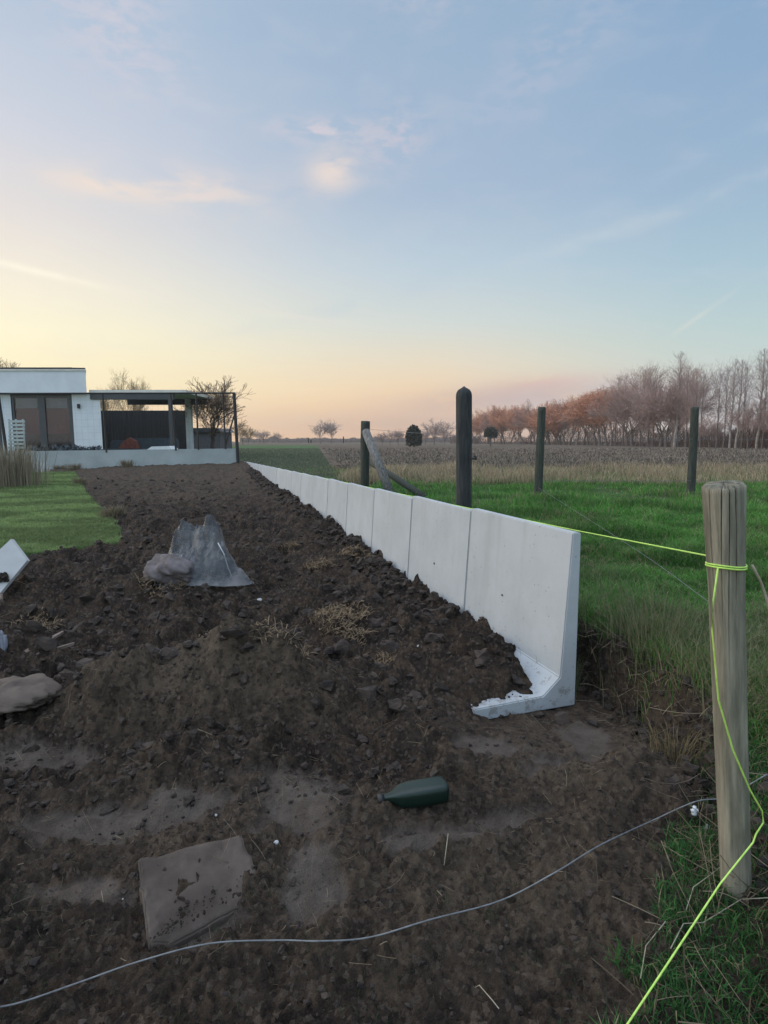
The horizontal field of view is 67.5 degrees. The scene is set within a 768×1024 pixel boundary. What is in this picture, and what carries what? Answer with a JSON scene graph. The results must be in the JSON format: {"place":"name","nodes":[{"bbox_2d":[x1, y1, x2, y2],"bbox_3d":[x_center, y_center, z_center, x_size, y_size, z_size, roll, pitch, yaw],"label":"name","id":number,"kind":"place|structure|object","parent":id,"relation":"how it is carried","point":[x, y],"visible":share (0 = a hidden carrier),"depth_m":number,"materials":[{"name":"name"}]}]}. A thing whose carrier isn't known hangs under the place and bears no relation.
{"place":"outdoors","nodes":[
{"label":"outdoors","id":0,"kind":"place"},
{"bbox_2d":[1,517,753,984],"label":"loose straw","id":1,"kind":"object","parent":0,"point":[311,773],"visible":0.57,"depth_m":1.88,"materials":[{"name":"plant"}]},
{"bbox_2d":[0,442,767,1023],"bbox_3d":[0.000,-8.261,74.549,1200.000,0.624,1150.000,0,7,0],"label":"ground","id":2,"kind":"structure","parent":0,"point":[134,992],"depth_m":1.88,"materials":[{"name":"soil"}]},
{"bbox_2d":[8,419,25,454],"bbox_3d":[-10.783,-1.957,16.918,0.558,1.538,0.060,0,7,0],"label":"garden trellis","id":3,"kind":"object","parent":2,"relation":"on","point":[16,421],"visible":0.76,"depth_m":16.86,"materials":[{"name":"grey wood"}]},
{"bbox_2d":[0,439,58,487],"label":"ornamental grass","id":4,"kind":"object","parent":2,"relation":"on","point":[16,470],"depth_m":12.06,"materials":[{"name":"plant"}]},
{"bbox_2d":[0,673,63,714],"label":"clay lump","id":5,"kind":"object","parent":2,"relation":"on","point":[17,693],"visible":0.98,"depth_m":2.36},
{"bbox_2d":[0,369,102,449],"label":"bungalow","id":6,"kind":"object","parent":2,"relation":"on","point":[42,380],"visible":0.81,"depth_m":23.71,"materials":[{"name":"paint"}]},
{"bbox_2d":[10,394,74,449],"bbox_3d":[-14.122,-3.478,23.833,2.573,2.761,0.100,0,7,0],"label":"patio door","id":7,"kind":"structure","parent":6,"relation":"in","point":[41,406],"depth_m":23.69,"materials":[{"name":"metal"}]},
{"bbox_2d":[0,471,121,553],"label":"lawn grass","id":8,"kind":"structure","parent":2,"relation":"on","point":[80,517],"depth_m":7.65,"materials":[{"name":"plant"}]},
{"bbox_2d":[97,505,126,517],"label":"grass tuft","id":9,"kind":"object","parent":2,"relation":"on","point":[111,512],"visible":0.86,"depth_m":7.72,"materials":[{"name":"plant"}]},
{"bbox_2d":[97,382,127,410],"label":"garden tree","id":10,"kind":"object","parent":2,"relation":"on","point":[111,404],"visible":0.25,"depth_m":41.76,"materials":[{"name":"brown plant"}]},
{"bbox_2d":[0,448,235,469],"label":"plinth wall","id":11,"kind":"structure","parent":2,"relation":"on","point":[93,458],"depth_m":19.32,"materials":[{"name":"grey concrete"}]},
{"bbox_2d":[0,392,239,462],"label":"fence","id":12,"kind":"object","parent":11,"relation":"on","point":[234,419],"visible":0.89,"depth_m":19.23,"materials":[{"name":"black metal"}]},
{"bbox_2d":[107,368,150,410],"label":"garden tree","id":13,"kind":"object","parent":2,"relation":"on","point":[135,407],"visible":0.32,"depth_m":42.50,"materials":[{"name":"brown plant"}]},
{"bbox_2d":[103,438,178,449],"bbox_3d":[-11.071,-2.914,26.115,3.144,0.884,1.350,0,7,0],"label":"lounge sofa","id":14,"kind":"object","parent":2,"relation":"on","point":[146,443],"visible":0.24,"depth_m":26.47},
{"bbox_2d":[118,437,139,448],"bbox_3d":[-11.626,-3.149,26.237,0.920,0.500,0.250,0,7,0],"label":"throw blanket","id":15,"kind":"object","parent":14,"relation":"on","point":[128,445],"visible":0.94,"depth_m":26.13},
{"bbox_2d":[101,411,186,448],"bbox_3d":[-11.999,-3.881,28.761,4.536,2.355,0.040,0,7,0],"label":"slat fence","id":16,"kind":"object","parent":2,"relation":"on","point":[155,423],"visible":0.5,"depth_m":28.69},
{"bbox_2d":[89,390,212,448],"bbox_3d":[-10.062,-3.789,25.488,3.960,2.874,3.720,0,7,0],"label":"patio canopy","id":17,"kind":"object","parent":2,"relation":"on","point":[137,399],"visible":0.61,"depth_m":23.80,"materials":[{"name":"metal"}]},
{"bbox_2d":[136,575,185,600],"bbox_3d":[-1.536,0.505,3.956,0.398,0.171,0.252,0,7,0],"label":"straw clump","id":18,"kind":"object","parent":2,"relation":"on","point":[159,588],"visible":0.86,"depth_m":3.92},
{"bbox_2d":[143,554,199,585],"bbox_3d":[-1.505,0.424,4.091,0.413,0.255,0.300,-2,7,-18],"label":"boulder","id":19,"kind":"object","parent":2,"relation":"on","point":[162,569],"visible":0.69,"depth_m":3.99,"materials":[{"name":"stone"}]},
{"bbox_2d":[138,835,260,949],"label":"buried slab","id":20,"kind":"structure","parent":2,"relation":"on","point":[158,898],"depth_m":1.50,"materials":[{"name":"concrete"}]},
{"bbox_2d":[134,845,265,951],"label":"slab crumbs","id":21,"kind":"object","parent":20,"relation":"on","point":[196,901],"visible":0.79,"depth_m":1.46,"materials":[{"name":"soil"}]},
{"bbox_2d":[154,525,253,586],"bbox_3d":[-1.308,0.272,4.181,0.850,0.514,0.400,0,7,0],"label":"plastic sheeting","id":22,"kind":"object","parent":2,"relation":"on","point":[204,550],"visible":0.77,"depth_m":4.09,"materials":[{"name":"plastic"}]},
{"bbox_2d":[173,375,254,448],"bbox_3d":[-8.378,-4.506,27.653,4.136,3.987,3.741,-5,9,-34],"label":"garden tree","id":23,"kind":"object","parent":2,"relation":"on","point":[214,406],"visible":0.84,"depth_m":27.41,"materials":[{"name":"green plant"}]},
{"bbox_2d":[193,428,234,448],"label":"garden shed","id":24,"kind":"structure","parent":2,"relation":"on","point":[204,437],"depth_m":31.78,"materials":[{"name":"metal"}]},
{"bbox_2d":[249,615,314,666],"bbox_3d":[-0.465,0.575,2.559,0.337,0.212,0.228,0,7,0],"label":"straw clump","id":25,"kind":"object","parent":2,"relation":"on","point":[303,648],"visible":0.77,"depth_m":2.55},
{"bbox_2d":[283,469,291,491],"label":"retaining panel","id":26,"kind":"object","parent":2,"relation":"on","point":[287,474],"visible":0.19,"depth_m":10.54,"materials":[{"name":"concrete"}]},
{"bbox_2d":[239,448,340,480],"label":"meadow grass","id":27,"kind":"structure","parent":2,"relation":"on","point":[301,459],"depth_m":23.57,"materials":[{"name":"plant"}]},
{"bbox_2d":[291,471,300,498],"bbox_3d":[-1.665,-0.255,9.600,0.510,0.804,0.989,-2,7,-18],"label":"retaining panel","id":28,"kind":"object","parent":2,"relation":"on","point":[296,483],"visible":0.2,"depth_m":9.58,"materials":[{"name":"concrete"}]},
{"bbox_2d":[300,473,312,504],"bbox_3d":[-1.358,-0.155,8.653,0.510,0.803,0.988,-2,7,-18],"label":"retaining panel","id":29,"kind":"object","parent":2,"relation":"on","point":[306,488],"visible":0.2,"depth_m":8.68,"materials":[{"name":"concrete"}]},
{"bbox_2d":[0,863,616,1023],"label":"sparse sprouts","id":30,"kind":"object","parent":2,"relation":"on","point":[487,911],"visible":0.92,"depth_m":1.33,"materials":[{"name":"green plant"}]},
{"bbox_2d":[312,476,327,517],"bbox_3d":[-1.052,-0.055,7.706,0.510,0.805,0.989,-2,7,-18],"label":"retaining panel","id":31,"kind":"object","parent":2,"relation":"on","point":[320,495],"visible":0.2,"depth_m":7.68,"materials":[{"name":"concrete"}]},
{"bbox_2d":[303,557,337,572],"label":"straw clump","id":32,"kind":"object","parent":2,"relation":"on","point":[315,565],"visible":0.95,"depth_m":4.83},
{"bbox_2d":[308,420,333,443],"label":"distant tree","id":33,"kind":"object","parent":2,"relation":"on","point":[324,429],"visible":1,"depth_m":167.97,"materials":[{"name":"brown plant"}]},
{"bbox_2d":[327,479,347,530],"bbox_3d":[-0.745,0.043,6.759,0.510,0.804,0.989,-2,7,-18],"label":"retaining panel","id":34,"kind":"object","parent":2,"relation":"on","point":[337,500],"visible":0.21,"depth_m":6.72,"materials":[{"name":"concrete"}]},
{"bbox_2d":[301,600,376,627],"bbox_3d":[-0.288,0.642,3.506,0.492,0.214,0.355,-3,8,-21],"label":"straw clump","id":35,"kind":"object","parent":2,"relation":"on","point":[331,610],"visible":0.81,"depth_m":3.46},
{"bbox_2d":[315,611,377,645],"bbox_3d":[-0.216,0.659,3.247,0.373,0.173,0.257,0,7,0],"label":"straw clump","id":36,"kind":"object","parent":2,"relation":"on","point":[348,629],"visible":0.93,"depth_m":3.26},
{"bbox_2d":[337,543,372,559],"bbox_3d":[-0.278,0.357,5.082,0.366,0.161,0.251,-3,8,-23],"label":"straw clump","id":37,"kind":"object","parent":2,"relation":"on","point":[352,552],"visible":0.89,"depth_m":5.09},
{"bbox_2d":[239,435,479,442],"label":"hedge","id":38,"kind":"object","parent":2,"relation":"on","point":[351,439],"visible":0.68,"depth_m":293.04,"materials":[{"name":"plant"}]},
{"bbox_2d":[346,483,374,549],"bbox_3d":[-0.439,0.143,5.812,0.510,0.803,0.989,-2,7,-18],"label":"retaining panel","id":39,"kind":"object","parent":2,"relation":"on","point":[360,505],"visible":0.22,"depth_m":5.79,"materials":[{"name":"concrete"}]},
{"bbox_2d":[360,421,369,486],"bbox_3d":[-0.297,-0.849,8.965,0.144,1.130,0.140,1,7,0],"label":"fence post","id":40,"kind":"object","parent":2,"relation":"on","point":[364,465],"visible":0.71,"depth_m":8.91,"materials":[{"name":"grey wood"}]},
{"bbox_2d":[362,428,394,491],"bbox_3d":[-0.077,-0.703,8.555,0.140,1.078,0.807,-5,9,-36],"label":"brace pole","id":41,"kind":"object","parent":2,"relation":"on","point":[378,462],"visible":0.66,"depth_m":8.52,"materials":[{"name":"grey wood"}]},
{"bbox_2d":[0,774,767,1007],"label":"ground wire","id":42,"kind":"object","parent":2,"relation":"on","point":[50,992],"visible":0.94,"depth_m":1.34,"materials":[{"name":"metal"}]},
{"bbox_2d":[0,467,767,1023],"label":"soil clods","id":43,"kind":"object","parent":2,"relation":"on","point":[166,653],"visible":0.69,"depth_m":2.46,"materials":[{"name":"soil"}]},
{"bbox_2d":[373,640,402,663],"bbox_3d":[-0.013,0.723,2.911,0.321,0.189,0.233,0,7,0],"label":"straw clump","id":44,"kind":"object","parent":2,"relation":"on","point":[388,658],"visible":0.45,"depth_m":2.92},
{"bbox_2d":[372,488,412,577],"bbox_3d":[-0.133,0.243,4.866,0.510,0.805,0.989,-2,7,-18],"label":"retaining panel","id":45,"kind":"object","parent":2,"relation":"on","point":[392,520],"visible":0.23,"depth_m":4.82,"materials":[{"name":"concrete"}]},
{"bbox_2d":[369,460,426,497],"bbox_3d":[0.164,-0.512,8.795,0.134,0.521,1.808,-3,8,-26],"label":"fallen pole","id":46,"kind":"object","parent":2,"relation":"on","point":[403,483],"visible":0.61,"depth_m":8.46,"materials":[{"name":"grey wood"}]},
{"bbox_2d":[376,776,448,807],"bbox_3d":[0.090,0.899,1.835,0.230,0.064,0.076,-2,7,-14],"label":"green bottle","id":47,"kind":"object","parent":2,"relation":"on","point":[434,790],"visible":0.99,"depth_m":1.81,"materials":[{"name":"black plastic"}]},
{"bbox_2d":[405,424,422,446],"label":"clipped tree","id":48,"kind":"object","parent":2,"relation":"on","point":[414,437],"visible":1,"depth_m":73.74,"materials":[{"name":"green plant"}]},
{"bbox_2d":[421,418,455,444],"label":"distant tree","id":49,"kind":"object","parent":2,"relation":"on","point":[435,429],"visible":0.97,"depth_m":118.63,"materials":[{"name":"brown plant"}]},
{"bbox_2d":[408,496,471,613],"bbox_3d":[0.174,0.340,3.918,0.510,0.803,0.988,-2,7,-18],"label":"retaining panel","id":50,"kind":"object","parent":2,"relation":"on","point":[439,547],"visible":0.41,"depth_m":3.87,"materials":[{"name":"concrete"}]},
{"bbox_2d":[456,386,471,507],"bbox_3d":[0.680,-0.329,4.896,0.135,1.453,0.134,-1,7,0],"label":"fence post","id":51,"kind":"object","parent":2,"relation":"on","point":[463,446],"visible":0.72,"depth_m":4.82,"materials":[{"name":"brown wood"}]},
{"bbox_2d":[483,427,497,445],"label":"clipped tree","id":52,"kind":"object","parent":2,"relation":"on","point":[490,432],"visible":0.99,"depth_m":83.67,"materials":[{"name":"green plant"}]},
{"bbox_2d":[481,404,510,443],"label":"russet tree","id":53,"kind":"object","parent":2,"relation":"on","point":[493,415],"visible":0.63,"depth_m":144.75,"materials":[{"name":"brown plant"}]},
{"bbox_2d":[488,404,533,443],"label":"russet tree","id":54,"kind":"object","parent":2,"relation":"on","point":[510,419],"visible":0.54,"depth_m":137.38,"materials":[{"name":"brown plant"}]},
{"bbox_2d":[465,508,580,718],"bbox_3d":[0.480,0.441,2.972,0.510,0.804,0.989,-2,7,-18],"label":"retaining panel","id":55,"kind":"object","parent":2,"relation":"on","point":[522,590],"visible":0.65,"depth_m":2.77,"materials":[{"name":"concrete"}]},
{"bbox_2d":[281,464,767,834],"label":"pasture grass","id":56,"kind":"structure","parent":2,"relation":"on","point":[666,533],"depth_m":4.61,"materials":[{"name":"plant"}]},
{"bbox_2d":[511,399,537,443],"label":"brown tree","id":57,"kind":"object","parent":2,"relation":"on","point":[519,422],"visible":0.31,"depth_m":130.91,"materials":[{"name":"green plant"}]},
{"bbox_2d":[534,407,545,496],"bbox_3d":[2.266,-0.864,8.359,0.122,1.309,0.122,1,7,0],"label":"fence post","id":58,"kind":"object","parent":2,"relation":"on","point":[539,466],"visible":0.95,"depth_m":8.31,"materials":[{"name":"grey wood"}]},
{"bbox_2d":[525,402,562,444],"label":"russet tree","id":59,"kind":"object","parent":2,"relation":"on","point":[547,432],"visible":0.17,"depth_m":123.84,"materials":[{"name":"brown plant"}]},
{"bbox_2d":[323,447,767,474],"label":"field stubble","id":60,"kind":"object","parent":2,"relation":"on","point":[556,458],"visible":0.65,"depth_m":26.62,"materials":[{"name":"plant"}]},
{"bbox_2d":[519,398,572,444],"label":"russet tree","id":61,"kind":"object","parent":2,"relation":"on","point":[551,427],"visible":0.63,"depth_m":117.20,"materials":[{"name":"brown plant"}]},
{"bbox_2d":[545,401,577,444],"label":"brown tree","id":62,"kind":"object","parent":2,"relation":"on","point":[565,427],"visible":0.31,"depth_m":115.90,"materials":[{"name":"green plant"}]},
{"bbox_2d":[555,391,600,444],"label":"russet tree","id":63,"kind":"object","parent":2,"relation":"on","point":[594,437],"visible":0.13,"depth_m":103.86,"materials":[{"name":"brown plant"}]},
{"bbox_2d":[556,387,608,444],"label":"russet tree","id":64,"kind":"object","parent":2,"relation":"on","point":[595,422],"visible":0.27,"depth_m":101.87,"materials":[{"name":"brown plant"}]},
{"bbox_2d":[560,391,611,444],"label":"brown tree","id":65,"kind":"object","parent":2,"relation":"on","point":[578,423],"visible":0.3,"depth_m":105.52,"materials":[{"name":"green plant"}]},
{"bbox_2d":[561,388,615,444],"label":"russet tree","id":66,"kind":"object","parent":2,"relation":"on","point":[596,417],"visible":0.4,"depth_m":99.55,"materials":[{"name":"brown plant"}]},
{"bbox_2d":[450,424,767,448],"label":"undergrowth","id":67,"kind":"object","parent":2,"relation":"on","point":[704,442],"visible":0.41,"depth_m":85.21,"materials":[{"name":"plant"}]},
{"bbox_2d":[583,386,635,445],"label":"russet tree","id":68,"kind":"object","parent":2,"relation":"on","point":[611,441],"visible":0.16,"depth_m":97.50,"materials":[{"name":"brown plant"}]},
{"bbox_2d":[593,371,635,445],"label":"bare tree","id":69,"kind":"object","parent":2,"relation":"on","point":[615,432],"visible":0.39,"depth_m":95.11,"materials":[{"name":"brown plant"}]},
{"bbox_2d":[585,373,647,445],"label":"brown tree","id":70,"kind":"object","parent":2,"relation":"on","point":[592,414],"visible":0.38,"depth_m":90.15,"materials":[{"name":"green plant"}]},
{"bbox_2d":[596,369,636,445],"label":"bare tree","id":71,"kind":"object","parent":2,"relation":"on","point":[627,375],"visible":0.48,"depth_m":92.43,"materials":[{"name":"brown plant"}]},
{"bbox_2d":[598,379,657,445],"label":"brown tree","id":72,"kind":"object","parent":2,"relation":"on","point":[632,431],"visible":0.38,"depth_m":87.72,"materials":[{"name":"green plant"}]},
{"bbox_2d":[616,359,664,445],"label":"bare tree","id":73,"kind":"object","parent":2,"relation":"on","point":[639,420],"visible":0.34,"depth_m":86.14,"materials":[{"name":"brown plant"}]},
{"bbox_2d":[575,572,709,717],"bbox_3d":[1.200,0.593,2.629,0.588,0.613,0.663,-4,8,-29],"label":"grass tuft","id":74,"kind":"object","parent":2,"relation":"on","point":[646,622],"visible":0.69,"depth_m":2.56,"materials":[{"name":"plant"}]},
{"bbox_2d":[626,364,672,445],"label":"bare tree","id":75,"kind":"object","parent":2,"relation":"on","point":[656,383],"visible":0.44,"depth_m":83.75,"materials":[{"name":"brown plant"}]},
{"bbox_2d":[636,362,689,446],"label":"bare tree","id":76,"kind":"object","parent":2,"relation":"on","point":[653,430],"visible":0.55,"depth_m":81.39,"materials":[{"name":"brown plant"}]},
{"bbox_2d":[617,368,712,446],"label":"brown tree","id":77,"kind":"object","parent":2,"relation":"on","point":[657,424],"visible":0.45,"depth_m":79.95,"materials":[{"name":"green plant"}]},
{"bbox_2d":[627,368,707,446],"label":"brown tree","id":78,"kind":"object","parent":2,"relation":"on","point":[663,413],"visible":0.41,"depth_m":76.59,"materials":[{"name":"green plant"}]},
{"bbox_2d":[623,705,712,770],"bbox_3d":[1.041,0.818,2.067,0.381,0.284,0.302,5,9,37],"label":"grass tuft","id":79,"kind":"object","parent":2,"relation":"on","point":[653,744],"visible":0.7,"depth_m":2.06,"materials":[{"name":"plant"}]},
{"bbox_2d":[576,605,767,947],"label":"grass roots","id":80,"kind":"object","parent":2,"relation":"on","point":[686,748],"depth_m":2.08,"materials":[{"name":"plant"}]},
{"bbox_2d":[577,720,767,1023],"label":"corner weeds","id":81,"kind":"object","parent":2,"relation":"on","point":[679,846],"visible":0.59,"depth_m":1.33,"materials":[{"name":"green plant"}]},
{"bbox_2d":[578,554,767,720],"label":"seed stems","id":82,"kind":"object","parent":2,"relation":"on","point":[668,637],"visible":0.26,"depth_m":2.62,"materials":[{"name":"green plant"}]},
{"bbox_2d":[658,351,699,446],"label":"birch tree","id":83,"kind":"object","parent":2,"relation":"on","point":[675,432],"visible":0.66,"depth_m":74.83,"materials":[{"name":"brown plant"}]},
{"bbox_2d":[591,748,767,1023],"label":"dead stems","id":84,"kind":"object","parent":2,"relation":"on","point":[684,955],"visible":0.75,"depth_m":1.33,"materials":[{"name":"plant"}]},
{"bbox_2d":[633,367,728,446],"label":"brown tree","id":85,"kind":"object","parent":2,"relation":"on","point":[665,402],"visible":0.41,"depth_m":74.69,"materials":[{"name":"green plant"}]},
{"bbox_2d":[656,358,711,446],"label":"bare tree","id":86,"kind":"object","parent":2,"relation":"on","point":[678,434],"visible":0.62,"depth_m":74.71,"materials":[{"name":"brown plant"}]},
{"bbox_2d":[686,407,698,493],"bbox_3d":[4.594,-0.894,8.554,0.118,1.319,0.118,-1,7,0],"label":"fence post","id":87,"kind":"object","parent":2,"relation":"on","point":[693,447],"visible":0.98,"depth_m":8.51,"materials":[{"name":"grey wood"}]},
{"bbox_2d":[667,359,718,446],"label":"bare tree","id":88,"kind":"object","parent":2,"relation":"on","point":[687,397],"visible":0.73,"depth_m":72.61,"materials":[{"name":"brown plant"}]},
{"bbox_2d":[665,363,723,429],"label":"bare tree","id":89,"kind":"object","parent":2,"relation":"on","point":[696,384],"visible":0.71,"depth_m":70.66,"materials":[{"name":"brown plant"}]},
{"bbox_2d":[680,365,716,447],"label":"tall bare tree","id":90,"kind":"object","parent":2,"relation":"on","point":[702,406],"visible":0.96,"depth_m":68.78,"materials":[{"name":"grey plant"}]},
{"bbox_2d":[688,413,736,447],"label":"brown tree","id":91,"kind":"object","parent":2,"relation":"on","point":[702,428],"visible":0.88,"depth_m":67.08,"materials":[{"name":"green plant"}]},
{"bbox_2d":[666,634,766,692],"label":"grass tuft","id":92,"kind":"object","parent":2,"relation":"on","point":[702,657],"visible":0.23,"depth_m":2.23,"materials":[{"name":"plant"}]},
{"bbox_2d":[702,363,737,447],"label":"tall bare tree","id":93,"kind":"object","parent":2,"relation":"on","point":[718,405],"visible":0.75,"depth_m":65.91,"materials":[{"name":"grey plant"}]},
{"bbox_2d":[705,360,746,447],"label":"tall bare tree","id":94,"kind":"object","parent":2,"relation":"on","point":[727,394],"visible":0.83,"depth_m":64.57,"materials":[{"name":"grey plant"}]},
{"bbox_2d":[701,480,751,900],"bbox_3d":[0.841,0.540,1.392,0.081,1.244,0.085,-14,12,-25],"label":"fence post","id":95,"kind":"object","parent":2,"relation":"on","point":[724,509],"visible":0.84,"depth_m":1.33,"materials":[{"name":"brown wood"}]},
{"bbox_2d":[283,469,763,1023],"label":"string line","id":96,"kind":"object","parent":95,"relation":"attached to","point":[717,567],"visible":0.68,"depth_m":1.31,"materials":[{"name":"fabric"}]},
{"bbox_2d":[718,359,752,447],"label":"birch tree","id":97,"kind":"object","parent":2,"relation":"on","point":[729,425],"visible":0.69,"depth_m":63.72,"materials":[{"name":"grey plant"}]},
{"bbox_2d":[725,359,758,447],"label":"birch tree","id":98,"kind":"object","parent":2,"relation":"on","point":[740,414],"visible":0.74,"depth_m":62.30,"materials":[{"name":"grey plant"}]},
{"bbox_2d":[718,399,767,447],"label":"brown tree","id":99,"kind":"object","parent":2,"relation":"on","point":[744,421],"visible":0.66,"depth_m":60.15,"materials":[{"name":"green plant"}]},
{"bbox_2d":[723,359,764,447],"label":"tall bare tree","id":100,"kind":"object","parent":2,"relation":"on","point":[745,387],"visible":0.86,"depth_m":61.31,"materials":[{"name":"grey plant"}]},
{"bbox_2d":[738,348,767,448],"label":"birch tree","id":101,"kind":"object","parent":2,"relation":"on","point":[758,435],"visible":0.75,"depth_m":58.69,"materials":[{"name":"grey plant"}]},
{"bbox_2d":[743,352,767,447],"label":"tall bare tree","id":102,"kind":"object","parent":2,"relation":"on","point":[760,392],"visible":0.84,"depth_m":57.83,"materials":[{"name":"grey plant"}]},
{"bbox_2d":[748,405,767,432],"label":"brown tree","id":103,"kind":"object","parent":2,"relation":"on","point":[760,421],"visible":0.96,"depth_m":56.52,"materials":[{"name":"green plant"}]},
{"bbox_2d":[0,0,767,441],"label":"sky","id":104,"kind":"structure","parent":0,"point":[349,213],"materials":[{"name":"blue"}]},
{"bbox_2d":[334,457,767,484],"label":"dry reed grass","id":105,"kind":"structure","parent":0,"point":[403,472],"depth_m":11.89,"materials":[{"name":"plant"}]},
{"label":"prop stick","id":106,"kind":"object","parent":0,"visible":0},
{"bbox_2d":[0,539,29,592],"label":"white board","id":107,"kind":"object","parent":106,"relation":"on","point":[14,560],"visible":1,"depth_m":3.81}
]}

